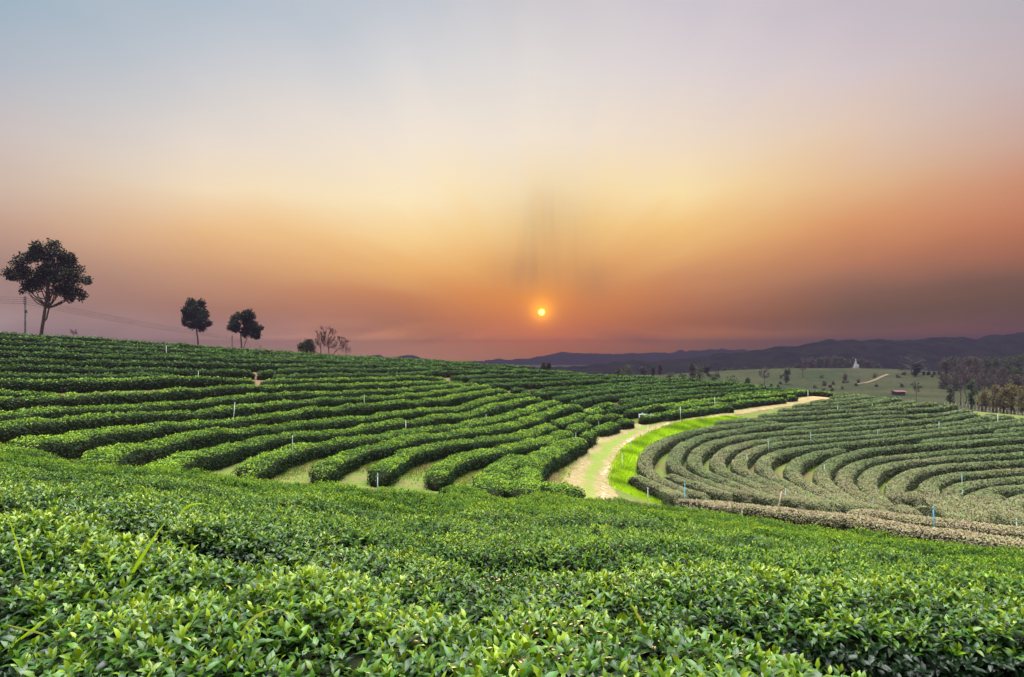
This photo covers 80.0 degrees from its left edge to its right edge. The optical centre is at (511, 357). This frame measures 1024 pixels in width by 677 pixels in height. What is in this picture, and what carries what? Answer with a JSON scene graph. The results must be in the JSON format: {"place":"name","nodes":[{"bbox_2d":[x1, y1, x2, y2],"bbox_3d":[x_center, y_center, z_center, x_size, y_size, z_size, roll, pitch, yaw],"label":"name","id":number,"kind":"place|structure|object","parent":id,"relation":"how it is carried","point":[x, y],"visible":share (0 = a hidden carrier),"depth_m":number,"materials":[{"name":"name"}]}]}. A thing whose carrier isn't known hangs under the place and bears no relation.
{"place":"outdoors","nodes":[
{"label":"outdoors","id":0,"kind":"place"},
{"bbox_2d":[271,416,565,486],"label":"grass","id":1,"kind":"structure","parent":0,"point":[295,468],"depth_m":25.22,"materials":[{"name":"green plant"}]},
{"bbox_2d":[0,0,1023,361],"label":"sky","id":2,"kind":"structure","parent":0,"point":[453,180],"materials":[{"name":"orange"}]},
{"bbox_2d":[56,365,1023,506],"bbox_3d":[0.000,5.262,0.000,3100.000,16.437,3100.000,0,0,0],"label":"ground","id":3,"kind":"structure","parent":0,"point":[930,391],"depth_m":213.76,"materials":[{"name":"soil"}]},
{"bbox_2d":[0,388,60,398],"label":"tea hedge","id":4,"kind":"object","parent":3,"relation":"on","point":[16,393],"visible":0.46,"depth_m":30.34,"materials":[{"name":"green plant"}]},
{"bbox_2d":[0,238,93,335],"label":"broadleaf tree","id":5,"kind":"object","parent":3,"relation":"on","point":[46,273],"visible":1,"depth_m":81.74,"materials":[{"name":"green plant"}]},
{"bbox_2d":[0,371,172,380],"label":"tea hedge","id":6,"kind":"object","parent":3,"relation":"on","point":[36,376],"visible":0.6,"depth_m":38.13,"materials":[{"name":"green plant"}]},
{"bbox_2d":[0,375,255,393],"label":"tea hedge","id":7,"kind":"object","parent":3,"relation":"on","point":[82,385],"visible":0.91,"depth_m":38.04,"materials":[{"name":"green plant"}]},
{"bbox_2d":[0,363,255,379],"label":"tea hedge","id":8,"kind":"object","parent":3,"relation":"on","point":[227,373],"visible":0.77,"depth_m":43.20,"materials":[{"name":"green plant"}]},
{"bbox_2d":[180,297,213,344],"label":"broadleaf tree","id":9,"kind":"object","parent":3,"relation":"on","point":[194,312],"visible":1,"depth_m":129.58,"materials":[{"name":"green plant"}]},
{"bbox_2d":[0,339,434,361],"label":"tea hedge","id":10,"kind":"object","parent":3,"relation":"on","point":[64,345],"visible":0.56,"depth_m":56.53,"materials":[{"name":"green plant"}]},
{"bbox_2d":[0,380,462,412],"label":"tea hedge","id":11,"kind":"object","parent":3,"relation":"on","point":[180,394],"visible":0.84,"depth_m":36.75,"materials":[{"name":"green plant"}]},
{"bbox_2d":[0,335,476,363],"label":"tea hedge","id":12,"kind":"object","parent":3,"relation":"on","point":[36,339],"visible":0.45,"depth_m":59.16,"materials":[{"name":"green plant"}]},
{"bbox_2d":[0,382,477,422],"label":"tea hedge","id":13,"kind":"object","parent":3,"relation":"on","point":[49,412],"visible":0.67,"depth_m":34.16,"materials":[{"name":"green plant"}]},
{"bbox_2d":[0,331,477,363],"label":"tea hedge","id":14,"kind":"object","parent":3,"relation":"on","point":[66,337],"visible":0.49,"depth_m":62.99,"materials":[{"name":"green plant"}]},
{"bbox_2d":[227,307,263,348],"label":"broadleaf tree","id":15,"kind":"object","parent":3,"relation":"on","point":[251,328],"visible":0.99,"depth_m":117.36,"materials":[{"name":"green plant"}]},
{"bbox_2d":[0,384,491,445],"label":"tea hedge","id":16,"kind":"object","parent":3,"relation":"on","point":[10,430],"visible":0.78,"depth_m":29.89,"materials":[{"name":"green plant"}]},
{"bbox_2d":[6,388,508,459],"bbox_3d":[-9.484,3.138,36.148,4.884,1.551,37.967,0,0,22],"label":"tea hedge","id":17,"kind":"object","parent":3,"relation":"on","point":[72,445],"visible":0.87,"depth_m":28.23,"materials":[{"name":"green plant"}]},
{"bbox_2d":[0,357,518,374],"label":"tea hedge","id":18,"kind":"object","parent":3,"relation":"on","point":[211,366],"visible":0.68,"depth_m":50.38,"materials":[{"name":"green plant"}]},
{"bbox_2d":[0,350,530,370],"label":"tea hedge","id":19,"kind":"object","parent":3,"relation":"on","point":[79,356],"visible":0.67,"depth_m":53.58,"materials":[{"name":"green plant"}]},
{"bbox_2d":[0,345,532,368],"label":"tea hedge","id":20,"kind":"object","parent":3,"relation":"on","point":[31,349],"visible":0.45,"depth_m":54.85,"materials":[{"name":"green plant"}]},
{"bbox_2d":[79,391,531,467],"bbox_3d":[-7.282,3.369,35.338,5.961,1.632,38.708,0,0,20],"label":"tea hedge","id":21,"kind":"object","parent":3,"relation":"on","point":[136,454],"visible":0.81,"depth_m":27.03,"materials":[{"name":"green plant"}]},
{"bbox_2d":[297,338,316,353],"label":"round bush","id":22,"kind":"object","parent":3,"relation":"on","point":[303,346],"visible":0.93,"depth_m":83.86,"materials":[{"name":"green plant"}]},
{"bbox_2d":[141,396,544,473],"bbox_3d":[-5.803,3.474,33.456,6.821,1.766,39.478,0,0,16],"label":"tea hedge","id":23,"kind":"object","parent":3,"relation":"on","point":[221,457],"visible":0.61,"depth_m":27.86,"materials":[{"name":"green plant"}]},
{"bbox_2d":[255,366,442,379],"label":"tea hedge","id":24,"kind":"object","parent":3,"relation":"on","point":[265,374],"visible":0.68,"depth_m":54.75,"materials":[{"name":"green plant"}]},
{"bbox_2d":[270,371,433,380],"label":"tea hedge","id":25,"kind":"object","parent":3,"relation":"on","point":[336,375],"visible":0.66,"depth_m":51.86,"materials":[{"name":"green plant"}]},
{"bbox_2d":[259,375,447,386],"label":"tea hedge","id":26,"kind":"object","parent":3,"relation":"on","point":[396,379],"visible":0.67,"depth_m":49.30,"materials":[{"name":"green plant"}]},
{"bbox_2d":[231,399,561,480],"bbox_3d":[-3.404,4.016,36.239,3.483,1.177,34.031,0,0,23],"label":"tea hedge","id":27,"kind":"object","parent":3,"relation":"on","point":[266,466],"visible":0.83,"depth_m":27.40,"materials":[{"name":"green plant"}]},
{"bbox_2d":[0,505,870,676],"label":"tea hedge","id":28,"kind":"object","parent":3,"relation":"on","point":[173,615],"visible":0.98,"depth_m":2.64,"materials":[{"name":"green plant"}]},
{"bbox_2d":[121,520,166,591],"bbox_3d":[-2.046,1.145,3.358,0.294,0.524,0.006,0,0,-11],"label":"grass blade","id":29,"kind":"object","parent":28,"relation":"in","point":[139,560],"depth_m":3.36,"materials":[{"name":"green plant"}]},
{"bbox_2d":[308,404,583,484],"bbox_3d":[-1.292,4.341,36.662,2.578,1.232,32.211,0,0,24],"label":"tea hedge","id":30,"kind":"object","parent":3,"relation":"on","point":[335,468],"visible":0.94,"depth_m":29.36,"materials":[{"name":"green plant"}]},
{"bbox_2d":[367,423,557,486],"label":"tea hedge","id":31,"kind":"object","parent":3,"relation":"on","point":[390,470],"visible":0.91,"depth_m":28.12,"materials":[{"name":"green plant"}]},
{"bbox_2d":[439,483,487,496],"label":"tea hedge","id":32,"kind":"object","parent":3,"relation":"on","point":[460,489],"visible":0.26,"depth_m":17.42,"materials":[{"name":"green plant"}]},
{"bbox_2d":[423,430,574,490],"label":"tea hedge","id":33,"kind":"object","parent":3,"relation":"on","point":[445,472],"visible":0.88,"depth_m":27.28,"materials":[{"name":"green plant"}]},
{"bbox_2d":[471,454,527,498],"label":"tea hedge","id":34,"kind":"object","parent":3,"relation":"on","point":[491,479],"visible":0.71,"depth_m":22.33,"materials":[{"name":"green plant"}]},
{"bbox_2d":[426,369,584,377],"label":"tea hedge","id":35,"kind":"object","parent":3,"relation":"on","point":[441,373],"visible":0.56,"depth_m":66.41,"materials":[{"name":"green plant"}]},
{"bbox_2d":[0,480,1023,676],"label":"tea hedge","id":36,"kind":"object","parent":3,"relation":"on","point":[874,628],"visible":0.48,"depth_m":3.69,"materials":[{"name":"green plant"}]},
{"bbox_2d":[0,475,1023,615],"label":"tea hedge","id":37,"kind":"object","parent":3,"relation":"on","point":[544,552],"visible":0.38,"depth_m":5.53,"materials":[{"name":"green plant"}]},
{"bbox_2d":[0,464,1023,579],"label":"tea hedge","id":38,"kind":"object","parent":3,"relation":"on","point":[563,517],"visible":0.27,"depth_m":8.70,"materials":[{"name":"green plant"}]},
{"bbox_2d":[0,469,1023,587],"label":"tea hedge","id":39,"kind":"object","parent":3,"relation":"on","point":[473,531],"visible":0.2,"depth_m":7.21,"materials":[{"name":"green plant"}]},
{"bbox_2d":[0,453,1023,566],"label":"tea hedge","id":40,"kind":"object","parent":3,"relation":"on","point":[26,461],"visible":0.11,"depth_m":10.67,"materials":[{"name":"green plant"}]},
{"bbox_2d":[0,462,1023,575],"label":"tea hedge","id":41,"kind":"object","parent":3,"relation":"on","point":[530,509],"visible":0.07,"depth_m":9.56,"materials":[{"name":"green plant"}]},
{"bbox_2d":[0,446,1023,563],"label":"tea hedge","id":42,"kind":"object","parent":3,"relation":"on","point":[140,471],"visible":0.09,"depth_m":11.85,"materials":[{"name":"green plant"}]},
{"bbox_2d":[0,442,1023,556],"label":"tea hedge","id":43,"kind":"object","parent":3,"relation":"on","point":[36,453],"visible":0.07,"depth_m":13.56,"materials":[{"name":"green plant"}]},
{"bbox_2d":[449,372,615,382],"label":"tea hedge","id":44,"kind":"object","parent":3,"relation":"on","point":[463,378],"visible":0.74,"depth_m":66.53,"materials":[{"name":"green plant"}]},
{"bbox_2d":[506,437,589,499],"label":"tea hedge","id":45,"kind":"object","parent":3,"relation":"on","point":[533,471],"visible":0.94,"depth_m":27.14,"materials":[{"name":"green plant"}]},
{"bbox_2d":[466,375,657,384],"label":"tea hedge","id":46,"kind":"object","parent":3,"relation":"on","point":[505,380],"visible":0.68,"depth_m":66.28,"materials":[{"name":"green plant"}]},
{"bbox_2d":[540,481,585,498],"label":"tea hedge","id":47,"kind":"object","parent":3,"relation":"on","point":[569,490],"visible":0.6,"depth_m":21.22,"materials":[{"name":"green plant"}]},
{"bbox_2d":[549,412,586,430],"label":"tea hedge","id":48,"kind":"object","parent":3,"relation":"on","point":[561,423],"visible":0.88,"depth_m":43.86,"materials":[{"name":"green plant"}]},
{"bbox_2d":[565,422,592,437],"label":"tea hedge","id":49,"kind":"object","parent":3,"relation":"on","point":[578,429],"visible":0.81,"depth_m":41.76,"materials":[{"name":"green plant"}]},
{"bbox_2d":[484,377,689,390],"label":"tea hedge","id":50,"kind":"object","parent":3,"relation":"on","point":[529,385],"visible":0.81,"depth_m":64.17,"materials":[{"name":"green plant"}]},
{"bbox_2d":[579,429,598,447],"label":"tea hedge","id":51,"kind":"object","parent":3,"relation":"on","point":[590,437],"visible":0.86,"depth_m":39.37,"materials":[{"name":"green plant"}]},
{"bbox_2d":[583,414,604,426],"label":"tea hedge","id":52,"kind":"object","parent":3,"relation":"on","point":[593,420],"visible":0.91,"depth_m":47.07,"materials":[{"name":"green plant"}]},
{"bbox_2d":[592,421,621,436],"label":"tea hedge","id":53,"kind":"object","parent":3,"relation":"on","point":[607,429],"visible":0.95,"depth_m":44.73,"materials":[{"name":"green plant"}]},
{"bbox_2d":[520,378,699,394],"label":"tea hedge","id":54,"kind":"object","parent":3,"relation":"on","point":[561,388],"visible":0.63,"depth_m":64.86,"materials":[{"name":"green plant"}]},
{"bbox_2d":[616,418,634,429],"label":"tea hedge","id":55,"kind":"object","parent":3,"relation":"on","point":[626,423],"visible":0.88,"depth_m":47.77,"materials":[{"name":"green plant"}]},
{"bbox_2d":[532,380,731,400],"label":"tea hedge","id":56,"kind":"object","parent":3,"relation":"on","point":[545,396],"visible":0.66,"depth_m":61.33,"materials":[{"name":"green plant"}]},
{"bbox_2d":[551,381,746,404],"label":"tea hedge","id":57,"kind":"object","parent":3,"relation":"on","point":[564,399],"visible":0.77,"depth_m":63.79,"materials":[{"name":"green plant"}]},
{"bbox_2d":[627,475,689,508],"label":"tea hedge","id":58,"kind":"object","parent":3,"relation":"on","point":[667,495],"visible":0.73,"depth_m":29.99,"materials":[{"name":"green plant"}]},
{"bbox_2d":[568,383,761,408],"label":"tea hedge","id":59,"kind":"object","parent":3,"relation":"on","point":[590,401],"visible":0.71,"depth_m":59.59,"materials":[{"name":"green plant"}]},
{"bbox_2d":[638,404,734,424],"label":"tea hedge","id":60,"kind":"object","parent":3,"relation":"on","point":[671,415],"visible":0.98,"depth_m":53.05,"materials":[{"name":"green plant"}]},
{"bbox_2d":[666,401,728,410],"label":"tea hedge","id":61,"kind":"object","parent":3,"relation":"on","point":[676,406],"visible":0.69,"depth_m":57.83,"materials":[{"name":"green plant"}]},
{"bbox_2d":[664,474,733,504],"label":"tea hedge","id":62,"kind":"object","parent":3,"relation":"on","point":[717,494],"visible":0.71,"depth_m":30.80,"materials":[{"name":"green plant"}]},
{"bbox_2d":[618,386,781,404],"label":"tea hedge","id":63,"kind":"object","parent":3,"relation":"on","point":[681,393],"visible":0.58,"depth_m":68.04,"materials":[{"name":"green plant"}]},
{"bbox_2d":[605,388,801,414],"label":"tea hedge","id":64,"kind":"object","parent":3,"relation":"on","point":[621,408],"visible":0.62,"depth_m":59.76,"materials":[{"name":"green plant"}]},
{"bbox_2d":[636,421,778,501],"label":"tea hedge","id":65,"kind":"object","parent":3,"relation":"on","point":[651,455],"visible":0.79,"depth_m":38.76,"materials":[{"name":"green plant"}]},
{"bbox_2d":[622,389,812,419],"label":"tea hedge","id":66,"kind":"object","parent":3,"relation":"on","point":[630,414],"visible":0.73,"depth_m":63.28,"materials":[{"name":"green plant"}]},
{"bbox_2d":[728,397,786,409],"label":"tea hedge","id":67,"kind":"object","parent":3,"relation":"on","point":[743,404],"visible":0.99,"depth_m":64.90,"materials":[{"name":"green plant"}]},
{"bbox_2d":[714,410,903,424],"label":"tea hedge","id":68,"kind":"object","parent":3,"relation":"on","point":[790,419],"visible":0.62,"depth_m":57.06,"materials":[{"name":"green plant"}]},
{"bbox_2d":[665,408,972,505],"bbox_3d":[25.941,6.246,49.780,50.782,2.156,10.682,0,0,-43],"label":"tea hedge","id":69,"kind":"object","parent":3,"relation":"on","point":[677,457],"visible":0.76,"depth_m":45.07,"materials":[{"name":"green plant"}]},
{"bbox_2d":[783,447,859,513],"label":"tea hedge","id":70,"kind":"object","parent":3,"relation":"on","point":[796,469],"visible":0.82,"depth_m":34.67,"materials":[{"name":"green plant"}]},
{"bbox_2d":[686,412,979,508],"bbox_3d":[25.694,6.316,47.754,48.876,1.952,10.624,0,0,-44],"label":"tea hedge","id":71,"kind":"object","parent":3,"relation":"on","point":[698,456],"visible":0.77,"depth_m":44.71,"materials":[{"name":"green plant"}]},
{"bbox_2d":[777,397,902,413],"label":"tea hedge","id":72,"kind":"object","parent":3,"relation":"on","point":[867,404],"visible":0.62,"depth_m":63.04,"materials":[{"name":"green plant"}]},
{"bbox_2d":[792,396,888,408],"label":"tea hedge","id":73,"kind":"object","parent":3,"relation":"on","point":[822,404],"visible":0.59,"depth_m":64.63,"materials":[{"name":"green plant"}]},
{"bbox_2d":[808,395,877,404],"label":"tea hedge","id":74,"kind":"object","parent":3,"relation":"on","point":[854,398],"visible":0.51,"depth_m":67.41,"materials":[{"name":"green plant"}]},
{"bbox_2d":[784,418,908,431],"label":"tea hedge","id":75,"kind":"object","parent":3,"relation":"on","point":[842,424],"visible":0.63,"depth_m":54.35,"materials":[{"name":"green plant"}]},
{"bbox_2d":[758,401,937,418],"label":"tea hedge","id":76,"kind":"object","parent":3,"relation":"on","point":[897,408],"visible":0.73,"depth_m":60.66,"materials":[{"name":"green plant"}]},
{"bbox_2d":[673,498,1023,549],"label":"tea hedge","id":77,"kind":"object","parent":3,"relation":"on","point":[799,517],"visible":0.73,"depth_m":21.22,"materials":[{"name":"beige plant"}]},
{"bbox_2d":[709,413,996,509],"bbox_3d":[26.962,6.368,47.002,49.663,1.840,10.318,0,0,-44],"label":"tea hedge","id":78,"kind":"object","parent":3,"relation":"on","point":[721,461],"visible":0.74,"depth_m":42.04,"materials":[{"name":"green plant"}]},
{"bbox_2d":[730,417,1023,513],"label":"tea hedge","id":79,"kind":"object","parent":3,"relation":"on","point":[742,463],"visible":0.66,"depth_m":41.93,"materials":[{"name":"green plant"}]},
{"bbox_2d":[754,421,1023,515],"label":"tea hedge","id":80,"kind":"object","parent":3,"relation":"on","point":[765,465],"visible":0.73,"depth_m":44.01,"materials":[{"name":"green plant"}]},
{"bbox_2d":[892,504,923,516],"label":"tea hedge","id":81,"kind":"object","parent":3,"relation":"on","point":[903,509],"visible":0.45,"depth_m":25.05,"materials":[{"name":"green plant"}]},
{"bbox_2d":[903,491,926,508],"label":"tea hedge","id":82,"kind":"object","parent":3,"relation":"on","point":[916,499],"visible":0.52,"depth_m":27.81,"materials":[{"name":"green plant"}]},
{"bbox_2d":[812,436,1023,511],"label":"tea hedge","id":83,"kind":"object","parent":3,"relation":"on","point":[823,478],"visible":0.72,"depth_m":42.09,"materials":[{"name":"green plant"}]},
{"bbox_2d":[834,444,1023,512],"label":"tea hedge","id":84,"kind":"object","parent":3,"relation":"on","point":[846,478],"visible":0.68,"depth_m":37.94,"materials":[{"name":"green plant"}]},
{"bbox_2d":[901,404,958,415],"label":"tea hedge","id":85,"kind":"object","parent":3,"relation":"on","point":[938,409],"visible":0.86,"depth_m":62.54,"materials":[{"name":"green plant"}]},
{"bbox_2d":[846,508,1023,541],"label":"tea hedge","id":86,"kind":"object","parent":3,"relation":"on","point":[985,527],"visible":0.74,"depth_m":22.35,"materials":[{"name":"beige plant"}]},
{"bbox_2d":[856,451,1023,514],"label":"tea hedge","id":87,"kind":"object","parent":3,"relation":"on","point":[870,481],"visible":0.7,"depth_m":36.52,"materials":[{"name":"green plant"}]},
{"bbox_2d":[940,358,964,403],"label":"bare tree","id":88,"kind":"object","parent":3,"relation":"on","point":[951,376],"visible":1,"depth_m":164.92,"materials":[{"name":"grey plant"}]},
{"bbox_2d":[883,459,1023,507],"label":"tea hedge","id":89,"kind":"object","parent":3,"relation":"on","point":[898,487],"visible":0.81,"depth_m":34.95,"materials":[{"name":"green plant"}]},
{"bbox_2d":[917,468,1023,523],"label":"tea hedge","id":90,"kind":"object","parent":3,"relation":"on","point":[930,488],"visible":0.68,"depth_m":31.79,"materials":[{"name":"green plant"}]},
{"bbox_2d":[918,431,1023,445],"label":"tea hedge","id":91,"kind":"object","parent":3,"relation":"on","point":[982,436],"visible":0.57,"depth_m":47.59,"materials":[{"name":"green plant"}]},
{"bbox_2d":[965,380,978,410],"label":"valley tree","id":92,"kind":"object","parent":3,"relation":"on","point":[970,395],"visible":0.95,"depth_m":137.83,"materials":[{"name":"green plant"}]},
{"bbox_2d":[967,359,986,404],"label":"bare tree","id":93,"kind":"object","parent":3,"relation":"on","point":[978,367],"visible":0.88,"depth_m":164.93,"materials":[{"name":"grey plant"}]},
{"bbox_2d":[941,476,1023,526],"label":"tea hedge","id":94,"kind":"object","parent":3,"relation":"on","point":[952,495],"visible":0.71,"depth_m":30.12,"materials":[{"name":"green plant"}]},
{"bbox_2d":[975,390,991,411],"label":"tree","id":95,"kind":"object","parent":3,"relation":"on","point":[983,398],"visible":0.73,"depth_m":121.80,"materials":[{"name":"brown plant"}]},
{"bbox_2d":[961,484,1023,523],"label":"tea hedge","id":96,"kind":"object","parent":3,"relation":"on","point":[973,500],"visible":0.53,"depth_m":28.68,"materials":[{"name":"green plant"}]},
{"bbox_2d":[981,494,1007,524],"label":"tea hedge","id":97,"kind":"object","parent":3,"relation":"on","point":[990,503],"visible":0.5,"depth_m":26.01,"materials":[{"name":"green plant"}]},
{"bbox_2d":[987,384,1003,412],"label":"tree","id":98,"kind":"object","parent":3,"relation":"on","point":[997,390],"visible":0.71,"depth_m":125.91,"materials":[{"name":"green plant"}]},
{"bbox_2d":[994,387,1013,414],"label":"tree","id":99,"kind":"object","parent":3,"relation":"on","point":[1003,406],"visible":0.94,"depth_m":119.84,"materials":[{"name":"green plant"}]},
{"bbox_2d":[999,494,1023,528],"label":"tea hedge","id":100,"kind":"object","parent":3,"relation":"on","point":[1013,506],"visible":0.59,"depth_m":25.24,"materials":[{"name":"green plant"}]},
{"bbox_2d":[1005,383,1020,414],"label":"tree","id":101,"kind":"object","parent":3,"relation":"on","point":[1012,408],"visible":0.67,"depth_m":123.85,"materials":[{"name":"green plant"}]},
{"bbox_2d":[1013,385,1023,415],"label":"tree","id":102,"kind":"object","parent":3,"relation":"on","point":[1020,394],"visible":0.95,"depth_m":117.95,"materials":[{"name":"brown plant"}]},
{"bbox_2d":[372,348,758,364],"bbox_3d":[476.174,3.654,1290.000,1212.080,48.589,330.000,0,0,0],"label":"hills","id":103,"kind":"structure","parent":0,"point":[581,359],"depth_m":1231.20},
{"bbox_2d":[570,414,743,503],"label":"grass","id":104,"kind":"structure","parent":0,"point":[627,456],"depth_m":39.98,"materials":[{"name":"green plant"}]},
{"bbox_2d":[561,396,828,500],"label":"dirt road","id":105,"kind":"structure","parent":0,"point":[589,476],"depth_m":36.67,"materials":[{"name":"beige soil"}]},
{"bbox_2d":[533,332,1023,375],"bbox_3d":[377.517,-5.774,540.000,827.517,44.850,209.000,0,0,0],"label":"hills","id":106,"kind":"structure","parent":0,"point":[931,351],"depth_m":504.09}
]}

